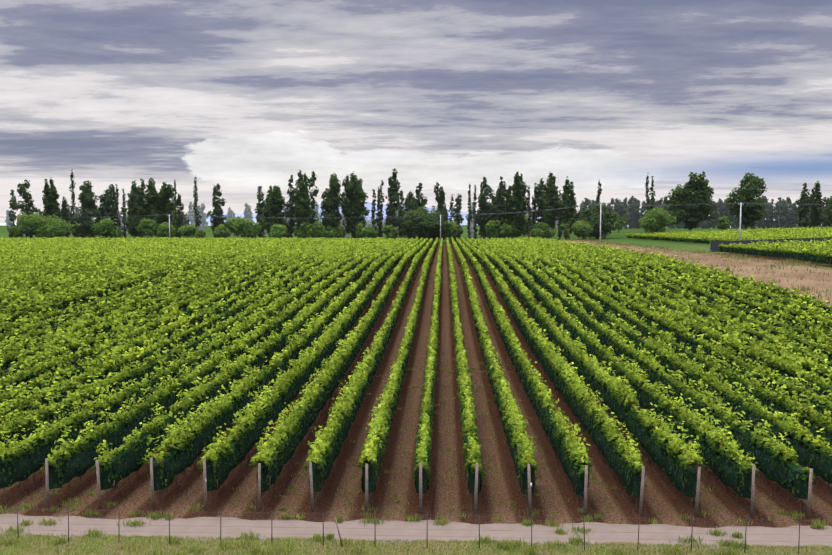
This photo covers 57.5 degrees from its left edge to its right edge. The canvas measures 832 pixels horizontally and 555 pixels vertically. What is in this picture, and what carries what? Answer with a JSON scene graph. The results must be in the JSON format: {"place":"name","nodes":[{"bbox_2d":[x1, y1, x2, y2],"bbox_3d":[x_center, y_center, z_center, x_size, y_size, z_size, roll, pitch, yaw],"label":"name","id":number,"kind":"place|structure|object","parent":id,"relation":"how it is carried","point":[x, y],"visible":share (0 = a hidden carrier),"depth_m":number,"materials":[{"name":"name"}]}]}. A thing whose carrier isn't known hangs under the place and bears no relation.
{"place":"outdoors","nodes":[
{"label":"outdoors","id":0,"kind":"place"},
{"bbox_2d":[189,202,536,225],"bbox_3d":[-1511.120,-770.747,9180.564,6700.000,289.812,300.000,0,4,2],"label":"distant hills","id":1,"kind":"structure","parent":0,"point":[368,205],"depth_m":9210.95,"materials":[{"name":"blue"}]},
{"bbox_2d":[7,202,792,217],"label":"power wires","id":2,"kind":"object","parent":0,"point":[471,214],"visible":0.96,"depth_m":342.28,"materials":[{"name":"grey metal"}]},
{"bbox_2d":[0,244,831,527],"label":"field soil","id":3,"kind":"structure","parent":0,"point":[660,498],"depth_m":39.30,"materials":[{"name":"brown soil"}]},
{"bbox_2d":[0,282,138,321],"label":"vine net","id":4,"kind":"object","parent":3,"relation":"on","point":[9,320],"visible":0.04,"depth_m":100.69,"materials":[{"name":"green"}]},
{"bbox_2d":[1,263,214,329],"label":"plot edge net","id":5,"kind":"object","parent":3,"relation":"on","point":[83,302],"visible":0.02,"depth_m":105.51,"materials":[{"name":"green"}]},
{"bbox_2d":[0,236,347,321],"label":"vines","id":6,"kind":"object","parent":3,"relation":"on","point":[78,258],"depth_m":155.97,"materials":[{"name":"green plant"}]},
{"bbox_2d":[0,361,773,521],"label":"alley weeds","id":7,"kind":"object","parent":3,"relation":"on","point":[390,483],"visible":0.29,"depth_m":39.34,"materials":[{"name":"green plant"}]},
{"bbox_2d":[0,458,808,498],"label":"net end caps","id":8,"kind":"object","parent":3,"relation":"on","point":[690,485],"visible":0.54,"depth_m":35.41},
{"bbox_2d":[8,263,819,518],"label":"trellis posts","id":9,"kind":"object","parent":3,"relation":"on","point":[420,493],"visible":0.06,"depth_m":34.80,"materials":[{"name":"grey wood"}]},
{"bbox_2d":[0,356,829,515],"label":"weeds","id":10,"kind":"object","parent":3,"relation":"on","point":[444,484],"visible":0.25,"depth_m":38.66,"materials":[{"name":"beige plant"}]},
{"bbox_2d":[0,289,830,507],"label":"drip hoses","id":11,"kind":"object","parent":3,"relation":"on","point":[322,483],"visible":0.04,"depth_m":37.82,"materials":[{"name":"black plastic"}]},
{"bbox_2d":[0,236,831,496],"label":"vines","id":12,"kind":"object","parent":3,"relation":"on","point":[324,254],"depth_m":63.55,"materials":[{"name":"green plant"}]},
{"bbox_2d":[0,498,831,525],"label":"grass tufts","id":13,"kind":"object","parent":3,"relation":"on","point":[299,517],"visible":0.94,"depth_m":34.66,"materials":[{"name":"green plant"}]},
{"bbox_2d":[4,298,829,511],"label":"vine trunks","id":14,"kind":"object","parent":3,"relation":"in","point":[422,496],"visible":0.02,"depth_m":40.91,"materials":[{"name":"brown wood"}]},
{"bbox_2d":[35,470,818,524],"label":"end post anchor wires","id":15,"kind":"object","parent":3,"relation":"on","point":[420,491],"visible":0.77,"depth_m":34.32,"materials":[{"name":"grey metal"}]},
{"bbox_2d":[184,240,714,281],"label":"rows","id":16,"kind":"object","parent":3,"relation":"on","point":[517,273],"visible":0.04,"depth_m":146.91,"materials":[{"name":"green plant"}]},
{"bbox_2d":[0,514,831,547],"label":"dirt path","id":17,"kind":"structure","parent":0,"point":[402,531],"depth_m":32.87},
{"bbox_2d":[1,509,827,549],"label":"grass tufts","id":18,"kind":"object","parent":17,"relation":"on","point":[738,535],"visible":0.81,"depth_m":32.67,"materials":[{"name":"green plant"}]},
{"bbox_2d":[0,225,831,554],"bbox_3d":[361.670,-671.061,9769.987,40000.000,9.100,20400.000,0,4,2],"label":"ground","id":19,"kind":"structure","parent":0,"point":[614,237],"depth_m":31.45,"materials":[{"name":"green plant"}]},
{"bbox_2d":[7,189,17,237],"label":"poplar tree","id":20,"kind":"object","parent":19,"relation":"on","point":[13,200],"visible":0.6,"depth_m":429.74,"materials":[{"name":"green plant"}]},
{"bbox_2d":[8,225,25,237],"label":"bush","id":21,"kind":"object","parent":19,"relation":"on","point":[14,231],"visible":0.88,"depth_m":416.06,"materials":[{"name":"green plant"}]},
{"bbox_2d":[12,180,38,237],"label":"poplar tree","id":22,"kind":"object","parent":19,"relation":"on","point":[25,195],"visible":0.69,"depth_m":415.01,"materials":[{"name":"green plant"}]},
{"bbox_2d":[17,212,77,237],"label":"bush","id":23,"kind":"object","parent":19,"relation":"on","point":[52,228],"visible":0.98,"depth_m":403.15,"materials":[{"name":"green plant"}]},
{"bbox_2d":[41,177,61,221],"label":"cottonwood tree","id":24,"kind":"object","parent":19,"relation":"on","point":[51,195],"visible":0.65,"depth_m":447.27,"materials":[{"name":"green plant"}]},
{"bbox_2d":[60,196,70,237],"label":"poplar tree","id":25,"kind":"object","parent":19,"relation":"on","point":[65,211],"visible":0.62,"depth_m":526.66,"materials":[{"name":"green plant"}]},
{"bbox_2d":[69,169,75,237],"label":"cypress tree","id":26,"kind":"object","parent":19,"relation":"on","point":[72,199],"visible":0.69,"depth_m":451.49,"materials":[{"name":"green plant"}]},
{"bbox_2d":[72,180,100,237],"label":"poplar tree","id":27,"kind":"object","parent":19,"relation":"on","point":[88,207],"visible":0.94,"depth_m":407.21,"materials":[{"name":"green plant"}]},
{"bbox_2d":[95,190,107,237],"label":"poplar tree","id":28,"kind":"object","parent":19,"relation":"on","point":[101,208],"visible":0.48,"depth_m":418.18,"materials":[{"name":"green plant"}]},
{"bbox_2d":[90,218,122,237],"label":"bush","id":29,"kind":"object","parent":19,"relation":"on","point":[102,228],"visible":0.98,"depth_m":404.32,"materials":[{"name":"green plant"}]},
{"bbox_2d":[103,184,116,234],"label":"poplar tree","id":30,"kind":"object","parent":19,"relation":"on","point":[111,195],"visible":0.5,"depth_m":431.09,"materials":[{"name":"green plant"}]},
{"bbox_2d":[113,184,121,237],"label":"cypress tree","id":31,"kind":"object","parent":19,"relation":"on","point":[116,197],"visible":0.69,"depth_m":414.21,"materials":[{"name":"green plant"}]},
{"bbox_2d":[121,189,127,237],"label":"cypress tree","id":32,"kind":"object","parent":19,"relation":"on","point":[124,229],"visible":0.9,"depth_m":416.40,"materials":[{"name":"green plant"}]},
{"bbox_2d":[124,180,142,237],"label":"poplar tree","id":33,"kind":"object","parent":19,"relation":"on","point":[132,200],"visible":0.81,"depth_m":408.22,"materials":[{"name":"green plant"}]},
{"bbox_2d":[135,218,157,237],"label":"bush","id":34,"kind":"object","parent":19,"relation":"on","point":[146,228],"visible":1,"depth_m":402.81,"materials":[{"name":"green plant"}]},
{"bbox_2d":[135,178,162,237],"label":"cottonwood tree","id":35,"kind":"object","parent":19,"relation":"on","point":[151,204],"visible":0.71,"depth_m":415.35,"materials":[{"name":"green plant"}]},
{"bbox_2d":[155,222,175,237],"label":"bush","id":36,"kind":"object","parent":19,"relation":"on","point":[163,232],"visible":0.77,"depth_m":400.92,"materials":[{"name":"green plant"}]},
{"bbox_2d":[158,182,177,229],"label":"cottonwood tree","id":37,"kind":"object","parent":19,"relation":"on","point":[167,207],"visible":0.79,"depth_m":422.75,"materials":[{"name":"green plant"}]},
{"bbox_2d":[175,194,184,237],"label":"poplar tree","id":38,"kind":"object","parent":19,"relation":"on","point":[179,220],"visible":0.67,"depth_m":432.69,"materials":[{"name":"green plant"}]},
{"bbox_2d":[177,225,198,237],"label":"bush","id":39,"kind":"object","parent":19,"relation":"on","point":[189,231],"visible":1,"depth_m":402.36,"materials":[{"name":"green plant"}]},
{"bbox_2d":[192,177,201,228],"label":"cypress tree","id":40,"kind":"object","parent":19,"relation":"on","point":[196,220],"visible":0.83,"depth_m":480.41,"materials":[{"name":"green plant"}]},
{"bbox_2d":[192,203,209,230],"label":"tree","id":41,"kind":"object","parent":19,"relation":"on","point":[203,215],"visible":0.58,"depth_m":539.69,"materials":[{"name":"grey plant"}]},
{"bbox_2d":[206,184,226,237],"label":"poplar tree","id":42,"kind":"object","parent":19,"relation":"on","point":[218,219],"visible":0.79,"depth_m":461.35,"materials":[{"name":"green plant"}]},
{"bbox_2d":[214,224,230,237],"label":"bush","id":43,"kind":"object","parent":19,"relation":"on","point":[223,232],"visible":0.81,"depth_m":399.56,"materials":[{"name":"green plant"}]},
{"bbox_2d":[225,216,240,236],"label":"bush","id":44,"kind":"object","parent":19,"relation":"on","point":[231,227],"visible":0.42,"depth_m":475.84,"materials":[{"name":"green plant"}]},
{"bbox_2d":[232,218,261,237],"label":"bush","id":45,"kind":"object","parent":19,"relation":"on","point":[244,224],"visible":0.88,"depth_m":399.79,"materials":[{"name":"green plant"}]},
{"bbox_2d":[254,186,265,237],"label":"poplar tree","id":46,"kind":"object","parent":19,"relation":"on","point":[259,209],"visible":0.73,"depth_m":418.71,"materials":[{"name":"green plant"}]},
{"bbox_2d":[260,185,290,234],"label":"cottonwood tree","id":47,"kind":"object","parent":19,"relation":"on","point":[275,205],"visible":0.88,"depth_m":411.07,"materials":[{"name":"green plant"}]},
{"bbox_2d":[269,224,288,238],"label":"bush","id":48,"kind":"object","parent":19,"relation":"on","point":[278,230],"visible":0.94,"depth_m":399.32,"materials":[{"name":"green plant"}]},
{"bbox_2d":[285,175,296,237],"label":"poplar tree","id":49,"kind":"object","parent":19,"relation":"on","point":[292,210],"visible":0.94,"depth_m":414.39,"materials":[{"name":"green plant"}]},
{"bbox_2d":[294,173,312,229],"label":"cottonwood tree","id":50,"kind":"object","parent":19,"relation":"on","point":[303,211],"visible":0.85,"depth_m":406.38,"materials":[{"name":"green plant"}]},
{"bbox_2d":[296,222,310,237],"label":"bush","id":51,"kind":"object","parent":19,"relation":"on","point":[302,231],"visible":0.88,"depth_m":403.72,"materials":[{"name":"green plant"}]},
{"bbox_2d":[308,171,318,236],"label":"poplar tree","id":52,"kind":"object","parent":19,"relation":"on","point":[315,192],"visible":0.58,"depth_m":458.67,"materials":[{"name":"green plant"}]},
{"bbox_2d":[307,220,329,237],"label":"bush","id":53,"kind":"object","parent":19,"relation":"on","point":[319,230],"visible":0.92,"depth_m":399.15,"materials":[{"name":"green plant"}]},
{"bbox_2d":[319,173,341,230],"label":"cottonwood tree","id":54,"kind":"object","parent":19,"relation":"on","point":[330,205],"visible":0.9,"depth_m":407.47,"materials":[{"name":"green plant"}]},
{"bbox_2d":[326,225,345,237],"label":"bush","id":55,"kind":"object","parent":19,"relation":"on","point":[338,232],"visible":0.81,"depth_m":406.19,"materials":[{"name":"green plant"}]},
{"bbox_2d":[337,171,369,237],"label":"cottonwood tree","id":56,"kind":"object","parent":19,"relation":"on","point":[352,204],"visible":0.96,"depth_m":412.18,"materials":[{"name":"green plant"}]},
{"bbox_2d":[358,225,377,238],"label":"bush","id":57,"kind":"object","parent":19,"relation":"on","point":[371,232],"visible":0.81,"depth_m":398.49,"materials":[{"name":"green plant"}]},
{"bbox_2d":[2,535,739,554],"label":"grass tufts","id":58,"kind":"object","parent":19,"relation":"on","point":[506,545],"depth_m":30.89,"materials":[{"name":"green plant"}]},
{"bbox_2d":[374,187,380,236],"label":"cypress tree","id":59,"kind":"object","parent":19,"relation":"on","point":[378,208],"visible":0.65,"depth_m":419.91,"materials":[{"name":"green plant"}]},
{"bbox_2d":[378,180,384,238],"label":"cypress tree","id":60,"kind":"object","parent":19,"relation":"on","point":[381,210],"visible":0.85,"depth_m":405.79,"materials":[{"name":"green plant"}]},
{"bbox_2d":[381,224,397,238],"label":"bush","id":61,"kind":"object","parent":19,"relation":"on","point":[390,231],"visible":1,"depth_m":397.32,"materials":[{"name":"green plant"}]},
{"bbox_2d":[384,168,402,238],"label":"poplar tree","id":62,"kind":"object","parent":19,"relation":"on","point":[393,193],"visible":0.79,"depth_m":401.25,"materials":[{"name":"green plant"}]},
{"bbox_2d":[397,191,405,237],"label":"poplar tree","id":63,"kind":"object","parent":19,"relation":"on","point":[401,211],"visible":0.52,"depth_m":465.00,"materials":[{"name":"green plant"}]},
{"bbox_2d":[17,506,799,553],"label":"fence posts","id":64,"kind":"object","parent":19,"relation":"on","point":[427,530],"depth_m":31.08,"materials":[{"name":"wood"}]},
{"bbox_2d":[404,191,417,229],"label":"poplar tree","id":65,"kind":"object","parent":19,"relation":"on","point":[408,204],"visible":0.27,"depth_m":437.82,"materials":[{"name":"green plant"}]},
{"bbox_2d":[0,533,831,554],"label":"grass strip","id":66,"kind":"object","parent":19,"relation":"on","point":[178,545],"depth_m":31.06,"materials":[{"name":"green plant"}]},
{"bbox_2d":[413,182,427,209],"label":"poplar tree","id":67,"kind":"object","parent":19,"relation":"on","point":[418,202],"visible":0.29,"depth_m":446.83,"materials":[{"name":"green plant"}]},
{"bbox_2d":[400,206,446,241],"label":"bush","id":68,"kind":"object","parent":19,"relation":"on","point":[424,225],"visible":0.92,"depth_m":397.56,"materials":[{"name":"green plant"}]},
{"bbox_2d":[434,182,446,241],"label":"poplar tree","id":69,"kind":"object","parent":19,"relation":"on","point":[440,196],"visible":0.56,"depth_m":426.60,"materials":[{"name":"green plant"}]},
{"bbox_2d":[444,220,456,242],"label":"bush","id":70,"kind":"object","parent":19,"relation":"on","point":[451,228],"visible":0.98,"depth_m":395.57,"materials":[{"name":"green plant"}]},
{"bbox_2d":[169,203,743,245],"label":"utility poles","id":71,"kind":"object","parent":19,"relation":"on","point":[600,204],"visible":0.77,"depth_m":296.16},
{"bbox_2d":[452,193,463,241],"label":"poplar tree","id":72,"kind":"object","parent":19,"relation":"on","point":[457,209],"visible":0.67,"depth_m":423.15,"materials":[{"name":"green plant"}]},
{"bbox_2d":[467,184,472,239],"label":"cypress tree","id":73,"kind":"object","parent":19,"relation":"on","point":[470,212],"visible":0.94,"depth_m":405.28,"materials":[{"name":"green plant"}]},
{"bbox_2d":[472,185,478,239],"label":"cypress tree","id":74,"kind":"object","parent":19,"relation":"on","point":[476,215],"visible":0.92,"depth_m":406.13,"materials":[{"name":"green plant"}]},
{"bbox_2d":[474,176,494,238],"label":"poplar tree","id":75,"kind":"object","parent":19,"relation":"on","point":[483,208],"visible":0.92,"depth_m":407.67,"materials":[{"name":"green plant"}]},
{"bbox_2d":[485,220,499,238],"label":"bush","id":76,"kind":"object","parent":19,"relation":"on","point":[492,227],"visible":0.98,"depth_m":398.23,"materials":[{"name":"green plant"}]},
{"bbox_2d":[491,176,509,237],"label":"poplar tree","id":77,"kind":"object","parent":19,"relation":"on","point":[500,203],"visible":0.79,"depth_m":402.33,"materials":[{"name":"green plant"}]},
{"bbox_2d":[500,223,512,237],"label":"bush","id":78,"kind":"object","parent":19,"relation":"on","point":[506,230],"visible":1,"depth_m":395.77,"materials":[{"name":"green plant"}]},
{"bbox_2d":[505,218,524,238],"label":"bush","id":79,"kind":"object","parent":19,"relation":"on","point":[516,232],"visible":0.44,"depth_m":406.32,"materials":[{"name":"green plant"}]},
{"bbox_2d":[505,172,529,237],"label":"cottonwood tree","id":80,"kind":"object","parent":19,"relation":"on","point":[516,200],"visible":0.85,"depth_m":405.10,"materials":[{"name":"green plant"}]},
{"bbox_2d":[526,185,531,236],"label":"cypress tree","id":81,"kind":"object","parent":19,"relation":"on","point":[528,204],"visible":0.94,"depth_m":400.10,"materials":[{"name":"green plant"}]},
{"bbox_2d":[531,183,537,225],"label":"cypress tree","id":82,"kind":"object","parent":19,"relation":"on","point":[534,202],"visible":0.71,"depth_m":400.85,"materials":[{"name":"green plant"}]},
{"bbox_2d":[532,178,544,223],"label":"poplar tree","id":83,"kind":"object","parent":19,"relation":"on","point":[539,201],"visible":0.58,"depth_m":431.41,"materials":[{"name":"green plant"}]},
{"bbox_2d":[529,222,556,238],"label":"bush","id":84,"kind":"object","parent":19,"relation":"on","point":[542,230],"visible":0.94,"depth_m":394.02,"materials":[{"name":"green plant"}]},
{"bbox_2d":[542,173,564,228],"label":"cottonwood tree","id":85,"kind":"object","parent":19,"relation":"on","point":[550,199],"visible":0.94,"depth_m":402.29,"materials":[{"name":"green plant"}]},
{"bbox_2d":[561,176,577,238],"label":"cottonwood tree","id":86,"kind":"object","parent":19,"relation":"on","point":[567,190],"visible":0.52,"depth_m":424.26,"materials":[{"name":"green plant"}]},
{"bbox_2d":[573,221,592,239],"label":"bush","id":87,"kind":"object","parent":19,"relation":"on","point":[583,229],"visible":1,"depth_m":398.70,"materials":[{"name":"green plant"}]},
{"bbox_2d":[563,202,629,238],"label":"bush","id":88,"kind":"object","parent":19,"relation":"on","point":[610,219],"visible":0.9,"depth_m":413.80,"materials":[{"name":"green plant"}]},
{"bbox_2d":[625,196,635,228],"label":"poplar","id":89,"kind":"object","parent":19,"relation":"on","point":[631,212],"visible":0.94,"depth_m":789.09,"materials":[{"name":"green plant"}]},
{"bbox_2d":[638,206,676,232],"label":"bush","id":90,"kind":"object","parent":19,"relation":"on","point":[655,220],"visible":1,"depth_m":391.30,"materials":[{"name":"green plant"}]},
{"bbox_2d":[660,172,719,231],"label":"cottonwood tree","id":91,"kind":"object","parent":19,"relation":"on","point":[697,209],"visible":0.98,"depth_m":427.79,"materials":[{"name":"green plant"}]},
{"bbox_2d":[557,239,831,306],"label":"dirt track","id":92,"kind":"structure","parent":19,"relation":"on","point":[783,283],"depth_m":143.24,"materials":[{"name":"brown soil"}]},
{"bbox_2d":[716,215,731,230],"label":"bush","id":93,"kind":"object","parent":19,"relation":"on","point":[723,223],"visible":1,"depth_m":421.12,"materials":[{"name":"green plant"}]},
{"bbox_2d":[626,226,831,242],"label":"vines","id":94,"kind":"object","parent":19,"relation":"on","point":[775,233],"depth_m":307.77,"materials":[{"name":"green plant"}]},
{"bbox_2d":[627,236,713,243],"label":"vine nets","id":95,"kind":"object","parent":94,"relation":"attached to","point":[681,240],"visible":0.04,"depth_m":314.34},
{"bbox_2d":[724,172,767,229],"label":"cottonwood tree","id":96,"kind":"object","parent":19,"relation":"on","point":[749,192],"visible":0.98,"depth_m":433.00,"materials":[{"name":"green plant"}]},
{"bbox_2d":[766,199,774,227],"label":"poplar","id":97,"kind":"object","parent":19,"relation":"on","point":[770,218],"visible":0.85,"depth_m":815.15,"materials":[{"name":"green plant"}]},
{"bbox_2d":[710,237,831,251],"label":"windbreak net","id":98,"kind":"object","parent":19,"relation":"on","point":[714,245],"depth_m":222.02,"materials":[{"name":"green plant"}]},
{"bbox_2d":[772,197,781,228],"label":"poplar","id":99,"kind":"object","parent":19,"relation":"on","point":[775,215],"visible":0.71,"depth_m":797.07,"materials":[{"name":"green plant"}]},
{"bbox_2d":[778,199,789,227],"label":"poplar","id":100,"kind":"object","parent":19,"relation":"on","point":[783,222],"visible":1,"depth_m":776.87,"materials":[{"name":"green plant"}]},
{"bbox_2d":[789,202,798,227],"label":"poplar","id":101,"kind":"object","parent":19,"relation":"on","point":[793,218],"visible":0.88,"depth_m":773.96,"materials":[{"name":"green plant"}]},
{"bbox_2d":[795,183,811,227],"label":"poplar tree","id":102,"kind":"object","parent":19,"relation":"on","point":[803,204],"visible":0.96,"depth_m":438.92,"materials":[{"name":"green plant"}]},
{"bbox_2d":[806,181,830,227],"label":"poplar tree","id":103,"kind":"object","parent":19,"relation":"on","point":[817,215],"visible":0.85,"depth_m":442.47,"materials":[{"name":"green plant"}]},
{"bbox_2d":[822,198,831,226],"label":"poplar tree","id":104,"kind":"object","parent":19,"relation":"on","point":[828,211],"visible":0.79,"depth_m":459.09,"materials":[{"name":"green plant"}]},
{"bbox_2d":[0,509,831,547],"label":"fence wires","id":105,"kind":"object","parent":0,"point":[423,529],"visible":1,"depth_m":31.05,"materials":[{"name":"grey metal"}]},
{"bbox_2d":[0,0,831,223],"label":"sky","id":106,"kind":"structure","parent":0,"point":[239,96],"materials":[{"name":"grey"}]},
{"bbox_2d":[716,253,831,267],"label":"plot soil","id":107,"kind":"structure","parent":0,"point":[780,259],"depth_m":178.89,"materials":[{"name":"brown soil"}]},
{"bbox_2d":[718,238,831,263],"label":"vines","id":108,"kind":"object","parent":107,"relation":"on","point":[821,248],"depth_m":180.41,"materials":[{"name":"green plant"}]},
{"bbox_2d":[719,247,831,263],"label":"vine nets","id":109,"kind":"object","parent":107,"relation":"on","point":[780,255],"visible":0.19,"depth_m":172.26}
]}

